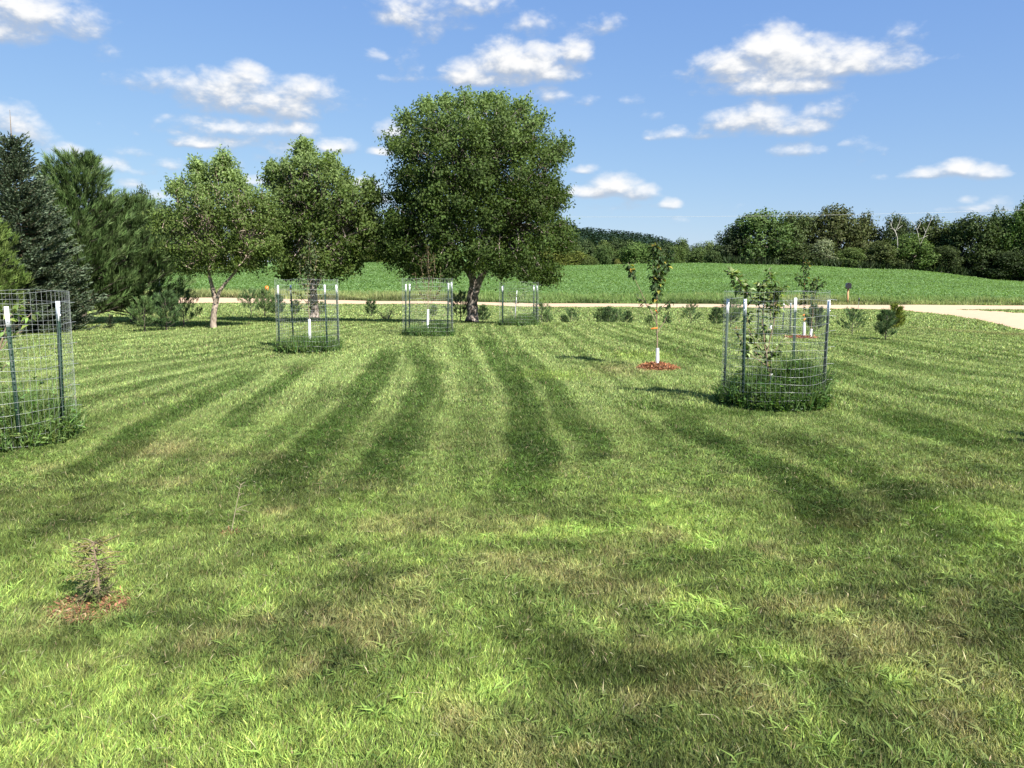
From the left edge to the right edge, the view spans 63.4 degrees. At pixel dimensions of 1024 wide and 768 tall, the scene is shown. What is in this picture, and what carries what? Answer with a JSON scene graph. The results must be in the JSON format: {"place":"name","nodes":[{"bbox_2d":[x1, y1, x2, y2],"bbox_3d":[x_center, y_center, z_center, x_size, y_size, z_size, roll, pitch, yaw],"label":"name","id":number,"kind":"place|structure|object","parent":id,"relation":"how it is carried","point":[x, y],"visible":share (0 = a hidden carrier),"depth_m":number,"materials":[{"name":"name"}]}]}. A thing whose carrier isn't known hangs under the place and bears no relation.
{"place":"outdoors","nodes":[
{"label":"outdoors","id":0,"kind":"place"},
{"bbox_2d":[0,302,1023,767],"bbox_3d":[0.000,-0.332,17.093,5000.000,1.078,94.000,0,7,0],"label":"lawn","id":1,"kind":"structure","parent":0,"point":[672,655],"depth_m":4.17,"materials":[{"name":"green plant"}]},
{"bbox_2d":[0,204,37,320],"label":"pine tree","id":2,"kind":"object","parent":1,"relation":"on","point":[8,285],"visible":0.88,"depth_m":19.95,"materials":[{"name":"green plant"}]},
{"bbox_2d":[0,302,40,370],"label":"sapling","id":3,"kind":"object","parent":1,"relation":"on","point":[14,309],"visible":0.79,"depth_m":8.05,"materials":[{"name":"green plant"}]},
{"bbox_2d":[0,289,82,448],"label":"wire cage","id":4,"kind":"object","parent":1,"relation":"on","point":[6,309],"visible":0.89,"depth_m":8.00,"materials":[{"name":"grey metal"}]},
{"bbox_2d":[0,365,97,451],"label":"weeds","id":5,"kind":"object","parent":1,"relation":"on","point":[9,435],"visible":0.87,"depth_m":7.98,"materials":[{"name":"green plant"}]},
{"bbox_2d":[0,117,109,333],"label":"spruce tree","id":6,"kind":"object","parent":1,"relation":"on","point":[25,205],"visible":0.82,"depth_m":23.33,"materials":[{"name":"green plant"}]},
{"bbox_2d":[26,146,147,322],"bbox_3d":[-14.131,-4.868,27.218,4.414,5.854,4.269,3,8,24],"label":"pine tree","id":7,"kind":"object","parent":1,"relation":"on","point":[86,172],"visible":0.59,"depth_m":26.50,"materials":[{"name":"green plant"}]},
{"bbox_2d":[40,586,137,624],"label":"mulch","id":8,"kind":"object","parent":1,"relation":"on","point":[87,607],"visible":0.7,"depth_m":4.04,"materials":[{"name":"brown wood"}]},
{"bbox_2d":[61,533,127,601],"bbox_3d":[-2.064,0.926,4.089,0.295,0.396,0.274,-6,9,-40],"label":"young spruce","id":9,"kind":"object","parent":8,"relation":"on","point":[91,594],"visible":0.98,"depth_m":4.08,"materials":[{"name":"green plant"}]},
{"bbox_2d":[103,313,116,328],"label":"young spruce","id":10,"kind":"object","parent":1,"relation":"on","point":[108,323],"visible":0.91,"depth_m":25.21,"materials":[{"name":"green plant"}]},
{"bbox_2d":[71,189,198,322],"bbox_3d":[-13.328,-4.400,28.628,4.584,4.584,4.443,0,7,0],"label":"pine tree","id":11,"kind":"object","parent":1,"relation":"on","point":[150,273],"visible":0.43,"depth_m":27.96,"materials":[{"name":"green plant"}]},
{"bbox_2d":[126,294,159,331],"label":"young pine","id":12,"kind":"object","parent":1,"relation":"on","point":[136,314],"visible":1,"depth_m":23.20,"materials":[{"name":"green plant"}]},
{"bbox_2d":[151,289,184,329],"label":"young pine","id":13,"kind":"object","parent":1,"relation":"on","point":[172,301],"visible":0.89,"depth_m":23.89,"materials":[{"name":"green plant"}]},
{"bbox_2d":[162,286,203,326],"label":"young pine","id":14,"kind":"object","parent":1,"relation":"on","point":[187,298],"visible":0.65,"depth_m":25.77,"materials":[{"name":"green plant"}]},
{"bbox_2d":[138,144,288,327],"bbox_3d":[-8.877,-4.360,24.898,4.266,5.438,3.939,0,7,0],"label":"broadleaf tree","id":15,"kind":"object","parent":1,"relation":"on","point":[249,243],"visible":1,"depth_m":24.28,"materials":[{"name":"green plant"}]},
{"bbox_2d":[237,287,262,313],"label":"young pine","id":16,"kind":"object","parent":1,"relation":"on","point":[245,296],"visible":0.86,"depth_m":37.69,"materials":[{"name":"green plant"}]},
{"bbox_2d":[253,287,276,315],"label":"young pine","id":17,"kind":"object","parent":1,"relation":"on","point":[264,293],"visible":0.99,"depth_m":35.75,"materials":[{"name":"green plant"}]},
{"bbox_2d":[268,294,285,314],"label":"young pine","id":18,"kind":"object","parent":1,"relation":"on","point":[281,307],"visible":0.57,"depth_m":36.80,"materials":[{"name":"green plant"}]},
{"bbox_2d":[290,299,300,313],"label":"young pine","id":19,"kind":"object","parent":1,"relation":"on","point":[297,309],"visible":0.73,"depth_m":39.78,"materials":[{"name":"green plant"}]},
{"bbox_2d":[285,231,325,337],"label":"sapling","id":20,"kind":"object","parent":1,"relation":"on","point":[311,274],"visible":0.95,"depth_m":17.24,"materials":[{"name":"green plant"}]},
{"bbox_2d":[274,279,339,351],"bbox_3d":[-4.273,-1.419,17.369,1.302,1.563,1.286,0,7,0],"label":"wire cage","id":21,"kind":"object","parent":1,"relation":"on","point":[326,312],"visible":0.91,"depth_m":17.14,"materials":[{"name":"grey metal"}]},
{"bbox_2d":[269,331,345,353],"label":"weeds","id":22,"kind":"object","parent":1,"relation":"on","point":[288,346],"visible":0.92,"depth_m":17.06,"materials":[{"name":"green plant"}]},
{"bbox_2d":[254,133,391,317],"bbox_3d":[-6.501,-5.363,28.322,4.721,6.200,4.586,0,7,0],"label":"broadleaf tree","id":23,"kind":"object","parent":1,"relation":"on","point":[308,204],"visible":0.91,"depth_m":27.59,"materials":[{"name":"green plant"}]},
{"bbox_2d":[364,299,377,315],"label":"young pine","id":24,"kind":"object","parent":1,"relation":"on","point":[370,305],"visible":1,"depth_m":41.77,"materials":[{"name":"green plant"}]},
{"bbox_2d":[400,320,455,336],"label":"weeds","id":25,"kind":"object","parent":1,"relation":"on","point":[437,327],"visible":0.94,"depth_m":20.95,"materials":[{"name":"green plant"}]},
{"bbox_2d":[411,244,442,327],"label":"sapling","id":26,"kind":"object","parent":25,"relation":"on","point":[429,275],"visible":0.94,"depth_m":21.14,"materials":[{"name":"green plant"}]},
{"bbox_2d":[402,278,453,336],"bbox_3d":[-2.128,-1.951,21.234,1.345,1.523,1.286,0,7,0],"label":"wire cage","id":27,"kind":"object","parent":1,"relation":"on","point":[448,309],"visible":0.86,"depth_m":20.96,"materials":[{"name":"grey metal"}]},
{"bbox_2d":[443,289,466,319],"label":"young pine","id":28,"kind":"object","parent":1,"relation":"on","point":[459,299],"visible":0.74,"depth_m":33.73,"materials":[{"name":"green plant"}]},
{"bbox_2d":[372,84,581,321],"bbox_3d":[-1.161,-6.062,28.354,7.333,8.056,7.290,0,7,0],"label":"broadleaf tree","id":29,"kind":"object","parent":1,"relation":"on","point":[437,207],"visible":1,"depth_m":26.92,"materials":[{"name":"green plant"}]},
{"bbox_2d":[478,304,491,320],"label":"young pine","id":30,"kind":"object","parent":1,"relation":"on","point":[482,309],"visible":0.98,"depth_m":37.83,"materials":[{"name":"green plant"}]},
{"bbox_2d":[498,312,539,325],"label":"weeds","id":31,"kind":"object","parent":1,"relation":"on","point":[516,320],"visible":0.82,"depth_m":26.45,"materials":[{"name":"green plant"}]},
{"bbox_2d":[499,282,541,325],"bbox_3d":[0.268,-2.557,26.679,1.366,1.463,1.266,0,7,0],"label":"wire cage","id":32,"kind":"object","parent":1,"relation":"on","point":[535,311],"visible":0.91,"depth_m":26.55,"materials":[{"name":"grey metal"}]},
{"bbox_2d":[530,301,551,322],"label":"young pine","id":33,"kind":"object","parent":1,"relation":"on","point":[543,308],"visible":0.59,"depth_m":36.81,"materials":[{"name":"green plant"}]},
{"bbox_2d":[541,311,552,321],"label":"young pine","id":34,"kind":"object","parent":1,"relation":"on","point":[545,313],"visible":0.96,"depth_m":34.40,"materials":[{"name":"green plant"}]},
{"bbox_2d":[561,307,579,321],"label":"young pine","id":35,"kind":"object","parent":1,"relation":"on","point":[573,314],"visible":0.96,"depth_m":35.85,"materials":[{"name":"green plant"}]},
{"bbox_2d":[592,307,605,321],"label":"young pine","id":36,"kind":"object","parent":1,"relation":"on","point":[601,309],"visible":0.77,"depth_m":37.84,"materials":[{"name":"green plant"}]},
{"bbox_2d":[601,306,616,321],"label":"young pine","id":37,"kind":"object","parent":1,"relation":"on","point":[606,313],"visible":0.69,"depth_m":36.87,"materials":[{"name":"green plant"}]},
{"bbox_2d":[606,308,625,322],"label":"young pine","id":38,"kind":"object","parent":1,"relation":"on","point":[617,311],"visible":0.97,"depth_m":35.86,"materials":[{"name":"green plant"}]},
{"bbox_2d":[621,310,633,322],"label":"young pine","id":39,"kind":"object","parent":1,"relation":"on","point":[627,316],"visible":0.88,"depth_m":37.81,"materials":[{"name":"green plant"}]},
{"bbox_2d":[623,242,675,362],"bbox_3d":[2.385,-1.352,14.433,0.910,2.230,0.404,0,7,0],"label":"sapling","id":40,"kind":"object","parent":1,"relation":"on","point":[658,273],"visible":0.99,"depth_m":14.36,"materials":[{"name":"green plant"}]},
{"bbox_2d":[635,361,679,370],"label":"mulch","id":41,"kind":"object","parent":1,"relation":"on","point":[654,365],"visible":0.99,"depth_m":14.42,"materials":[{"name":"brown wood"}]},
{"bbox_2d":[680,303,702,323],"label":"young pine","id":42,"kind":"object","parent":1,"relation":"on","point":[690,310],"visible":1,"depth_m":29.85,"materials":[{"name":"green plant"}]},
{"bbox_2d":[708,306,725,323],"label":"young pine","id":43,"kind":"object","parent":1,"relation":"on","point":[716,315],"visible":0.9,"depth_m":35.89,"materials":[{"name":"green plant"}]},
{"bbox_2d":[719,295,742,326],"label":"young pine","id":44,"kind":"object","parent":1,"relation":"on","point":[733,316],"visible":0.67,"depth_m":27.38,"materials":[{"name":"green plant"}]},
{"bbox_2d":[723,266,790,384],"bbox_3d":[3.118,-0.650,10.572,0.911,1.708,0.438,0,7,0],"label":"sapling","id":45,"kind":"object","parent":1,"relation":"on","point":[771,295],"visible":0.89,"depth_m":10.51,"materials":[{"name":"green plant"}]},
{"bbox_2d":[756,326,789,334],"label":"weeds","id":46,"kind":"object","parent":1,"relation":"on","point":[779,330],"visible":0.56,"depth_m":23.98,"materials":[{"name":"green plant"}]},
{"bbox_2d":[755,300,793,334],"bbox_3d":[7.636,-1.914,24.141,1.005,1.063,1.006,-3,8,-20],"label":"wire cage","id":47,"kind":"object","parent":1,"relation":"on","point":[763,320],"visible":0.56,"depth_m":24.09,"materials":[{"name":"grey metal"}]},
{"bbox_2d":[721,290,834,410],"bbox_3d":[3.406,-0.432,10.568,1.384,1.523,1.286,0,7,0],"label":"wire cage","id":48,"kind":"object","parent":1,"relation":"on","point":[794,318],"visible":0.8,"depth_m":10.39,"materials":[{"name":"grey metal"}]},
{"bbox_2d":[707,348,852,412],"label":"weeds","id":49,"kind":"object","parent":1,"relation":"on","point":[732,392],"visible":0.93,"depth_m":10.33,"materials":[{"name":"green plant"}]},
{"bbox_2d":[783,332,818,338],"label":"mulch","id":50,"kind":"object","parent":1,"relation":"on","point":[802,336],"visible":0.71,"depth_m":22.42,"materials":[{"name":"brown wood"}]},
{"bbox_2d":[794,256,812,334],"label":"sapling","id":51,"kind":"object","parent":50,"relation":"on","point":[796,278],"visible":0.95,"depth_m":22.36,"materials":[{"name":"green plant"}]},
{"bbox_2d":[805,305,825,330],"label":"young pine","id":52,"kind":"object","parent":1,"relation":"on","point":[814,308],"visible":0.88,"depth_m":25.90,"materials":[{"name":"green plant"}]},
{"bbox_2d":[806,276,826,335],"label":"sapling","id":53,"kind":"object","parent":1,"relation":"on","point":[814,281],"visible":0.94,"depth_m":22.28,"materials":[{"name":"green plant"}]},
{"bbox_2d":[836,306,868,330],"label":"young pine","id":54,"kind":"object","parent":1,"relation":"on","point":[858,316],"visible":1,"depth_m":23.62,"materials":[{"name":"green plant"}]},
{"bbox_2d":[872,307,898,338],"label":"young pine","id":55,"kind":"object","parent":1,"relation":"on","point":[881,323],"visible":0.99,"depth_m":21.65,"materials":[{"name":"green plant"}]},
{"bbox_2d":[883,302,906,328],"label":"young pine","id":56,"kind":"object","parent":1,"relation":"on","point":[899,312],"visible":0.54,"depth_m":29.79,"materials":[{"name":"green plant"}]},
{"bbox_2d":[0,0,1023,261],"label":"sky","id":57,"kind":"structure","parent":0,"point":[962,97],"materials":[{"name":"blue"}]},
{"bbox_2d":[28,298,1023,308],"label":"gravel road","id":58,"kind":"structure","parent":0,"point":[221,300],"depth_m":60.36,"materials":[{"name":"beige gravel"}]},
{"bbox_2d":[141,245,1023,305],"bbox_3d":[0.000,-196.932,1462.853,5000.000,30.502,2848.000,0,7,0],"label":"field","id":59,"kind":"structure","parent":0,"point":[639,279],"depth_m":100.10,"materials":[{"name":"green plant"}]},
{"bbox_2d":[131,184,154,229],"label":"background tree","id":60,"kind":"object","parent":59,"relation":"on","point":[142,190],"visible":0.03,"depth_m":146.52,"materials":[{"name":"green plant"}]},
{"bbox_2d":[151,195,179,251],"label":"background tree","id":61,"kind":"object","parent":59,"relation":"on","point":[165,201],"depth_m":147.19,"materials":[{"name":"green plant"}]},
{"bbox_2d":[244,211,289,266],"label":"background tree","id":62,"kind":"object","parent":59,"relation":"on","point":[275,258],"visible":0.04,"depth_m":149.32,"materials":[{"name":"green plant"}]},
{"bbox_2d":[354,206,391,261],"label":"background tree","id":63,"kind":"object","parent":59,"relation":"on","point":[373,221],"visible":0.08,"depth_m":146.98,"materials":[{"name":"green plant"}]},
{"bbox_2d":[540,249,571,264],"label":"background bush","id":64,"kind":"object","parent":59,"relation":"on","point":[561,256],"visible":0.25,"depth_m":158.71,"materials":[{"name":"green plant"}]},
{"bbox_2d":[560,250,589,264],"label":"background bush","id":65,"kind":"object","parent":59,"relation":"on","point":[577,259],"visible":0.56,"depth_m":157.31,"materials":[{"name":"green plant"}]},
{"bbox_2d":[135,287,1023,305],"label":"roadside weeds","id":66,"kind":"object","parent":59,"relation":"on","point":[679,298],"visible":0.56,"depth_m":66.42,"materials":[{"name":"green plant"}]},
{"bbox_2d":[488,226,675,248],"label":"pine forest","id":67,"kind":"object","parent":59,"relation":"on","point":[588,234],"visible":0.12,"depth_m":608.13,"materials":[{"name":"green plant"}]},
{"bbox_2d":[573,239,595,255],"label":"background tree","id":68,"kind":"object","parent":59,"relation":"on","point":[586,246],"visible":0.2,"depth_m":226.47,"materials":[{"name":"green plant"}]},
{"bbox_2d":[581,256,599,264],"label":"background bush","id":69,"kind":"object","parent":59,"relation":"on","point":[591,261],"visible":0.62,"depth_m":155.79,"materials":[{"name":"green plant"}]},
{"bbox_2d":[591,240,613,257],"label":"background tree","id":70,"kind":"object","parent":59,"relation":"on","point":[601,242],"visible":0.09,"depth_m":218.52,"materials":[{"name":"green plant"}]},
{"bbox_2d":[593,244,613,264],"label":"background bush","id":71,"kind":"object","parent":59,"relation":"on","point":[603,256],"visible":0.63,"depth_m":186.80,"materials":[{"name":"green plant"}]},
{"bbox_2d":[606,236,623,251],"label":"background tree","id":72,"kind":"object","parent":59,"relation":"on","point":[615,245],"visible":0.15,"depth_m":228.69,"materials":[{"name":"green plant"}]},
{"bbox_2d":[615,242,653,263],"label":"background tree","id":73,"kind":"object","parent":59,"relation":"on","point":[636,250],"visible":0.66,"depth_m":186.81,"materials":[{"name":"green plant"}]},
{"bbox_2d":[659,241,674,252],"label":"background tree","id":74,"kind":"object","parent":59,"relation":"on","point":[666,248],"visible":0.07,"depth_m":219.26,"materials":[{"name":"green plant"}]},
{"bbox_2d":[664,245,687,262],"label":"background tree","id":75,"kind":"object","parent":59,"relation":"on","point":[680,254],"visible":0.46,"depth_m":192.92,"materials":[{"name":"green plant"}]},
{"bbox_2d":[674,238,696,262],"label":"background tree","id":76,"kind":"object","parent":59,"relation":"on","point":[683,242],"visible":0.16,"depth_m":226.41,"materials":[{"name":"green plant"}]},
{"bbox_2d":[684,247,705,262],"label":"background tree","id":77,"kind":"object","parent":59,"relation":"on","point":[694,257],"visible":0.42,"depth_m":196.13,"materials":[{"name":"green plant"}]},
{"bbox_2d":[701,240,715,253],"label":"background tree","id":78,"kind":"object","parent":59,"relation":"on","point":[708,246],"visible":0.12,"depth_m":228.08,"materials":[{"name":"green plant"}]},
{"bbox_2d":[700,250,723,262],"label":"background tree","id":79,"kind":"object","parent":59,"relation":"on","point":[711,257],"visible":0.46,"depth_m":188.97,"materials":[{"name":"green plant"}]},
{"bbox_2d":[713,225,764,261],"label":"background tree","id":80,"kind":"object","parent":59,"relation":"on","point":[729,248],"visible":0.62,"depth_m":132.30,"materials":[{"name":"green plant"}]},
{"bbox_2d":[724,206,799,259],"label":"background tree","id":81,"kind":"object","parent":59,"relation":"on","point":[755,225],"visible":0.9,"depth_m":130.08,"materials":[{"name":"green plant"}]},
{"bbox_2d":[766,211,810,245],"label":"background tree","id":82,"kind":"object","parent":59,"relation":"on","point":[798,236],"visible":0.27,"depth_m":136.94,"materials":[{"name":"green plant"}]},
{"bbox_2d":[766,241,824,261],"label":"background bush","id":83,"kind":"object","parent":59,"relation":"on","point":[801,248],"visible":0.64,"depth_m":129.27,"materials":[{"name":"green plant"}]},
{"bbox_2d":[798,211,822,245],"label":"background tree","id":84,"kind":"object","parent":59,"relation":"on","point":[812,223],"visible":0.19,"depth_m":138.75,"materials":[{"name":"green plant"}]},
{"bbox_2d":[806,238,838,261],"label":"background bush","id":85,"kind":"object","parent":59,"relation":"on","point":[823,246],"visible":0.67,"depth_m":129.70,"materials":[{"name":"green plant"}]},
{"bbox_2d":[808,202,871,260],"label":"background tree","id":86,"kind":"object","parent":59,"relation":"on","point":[836,227],"visible":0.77,"depth_m":137.22,"materials":[{"name":"green plant"}]},
{"bbox_2d":[833,247,868,266],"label":"background bush","id":87,"kind":"object","parent":59,"relation":"on","point":[851,254],"visible":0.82,"depth_m":129.19,"materials":[{"name":"green plant"}]},
{"bbox_2d":[840,208,884,259],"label":"background tree","id":88,"kind":"object","parent":59,"relation":"on","point":[870,232],"visible":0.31,"depth_m":139.46,"materials":[{"name":"green plant"}]},
{"bbox_2d":[721,255,1023,280],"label":"undergrowth","id":89,"kind":"object","parent":59,"relation":"on","point":[765,260],"visible":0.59,"depth_m":128.40,"materials":[{"name":"green plant"}]},
{"bbox_2d":[862,239,907,266],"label":"background tree","id":90,"kind":"object","parent":59,"relation":"on","point":[879,251],"visible":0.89,"depth_m":129.17,"materials":[{"name":"green plant"}]},
{"bbox_2d":[877,211,916,263],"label":"background tree","id":91,"kind":"object","parent":59,"relation":"on","point":[889,234],"visible":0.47,"depth_m":137.14,"materials":[{"name":"green plant"}]},
{"bbox_2d":[888,233,941,268],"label":"background tree","id":92,"kind":"object","parent":59,"relation":"on","point":[907,243],"visible":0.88,"depth_m":128.90,"materials":[{"name":"green plant"}]},
{"bbox_2d":[911,213,950,265],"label":"background tree","id":93,"kind":"object","parent":59,"relation":"on","point":[933,229],"visible":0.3,"depth_m":136.38,"materials":[{"name":"green plant"}]},
{"bbox_2d":[929,245,964,269],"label":"background tree","id":94,"kind":"object","parent":59,"relation":"on","point":[950,258],"visible":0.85,"depth_m":128.33,"materials":[{"name":"green plant"}]},
{"bbox_2d":[927,219,967,267],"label":"background tree","id":95,"kind":"object","parent":59,"relation":"on","point":[945,240],"visible":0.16,"depth_m":134.71,"materials":[{"name":"green plant"}]},
{"bbox_2d":[944,212,1004,272],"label":"background tree","id":96,"kind":"object","parent":59,"relation":"on","point":[971,232],"visible":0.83,"depth_m":130.21,"materials":[{"name":"green plant"}]},
{"bbox_2d":[961,249,1023,278],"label":"background tree","id":97,"kind":"object","parent":59,"relation":"on","point":[1006,258],"visible":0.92,"depth_m":126.79,"materials":[{"name":"green plant"}]},
{"bbox_2d":[985,205,1007,231],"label":"background tree","id":98,"kind":"object","parent":59,"relation":"on","point":[993,216],"visible":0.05,"depth_m":136.36,"materials":[{"name":"green plant"}]},
{"bbox_2d":[980,211,1023,273],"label":"background tree","id":99,"kind":"object","parent":59,"relation":"on","point":[997,223],"visible":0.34,"depth_m":129.31,"materials":[{"name":"green plant"}]},
{"bbox_2d":[996,200,1023,277],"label":"background tree","id":100,"kind":"object","parent":59,"relation":"on","point":[1017,221],"visible":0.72,"depth_m":128.60,"materials":[{"name":"green plant"}]},
{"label":"utility pole","id":101,"kind":"object","parent":59,"relation":"on","visible":0},
{"bbox_2d":[159,208,1008,216],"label":"utility cable","id":102,"kind":"object","parent":101,"relation":"attached to","point":[800,215],"visible":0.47,"depth_m":66.81,"materials":[{"name":"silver metal"}]},
{"bbox_2d":[896,309,1023,328],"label":"driveway","id":103,"kind":"structure","parent":0,"point":[1013,320],"depth_m":49.06,"materials":[{"name":"beige gravel"}]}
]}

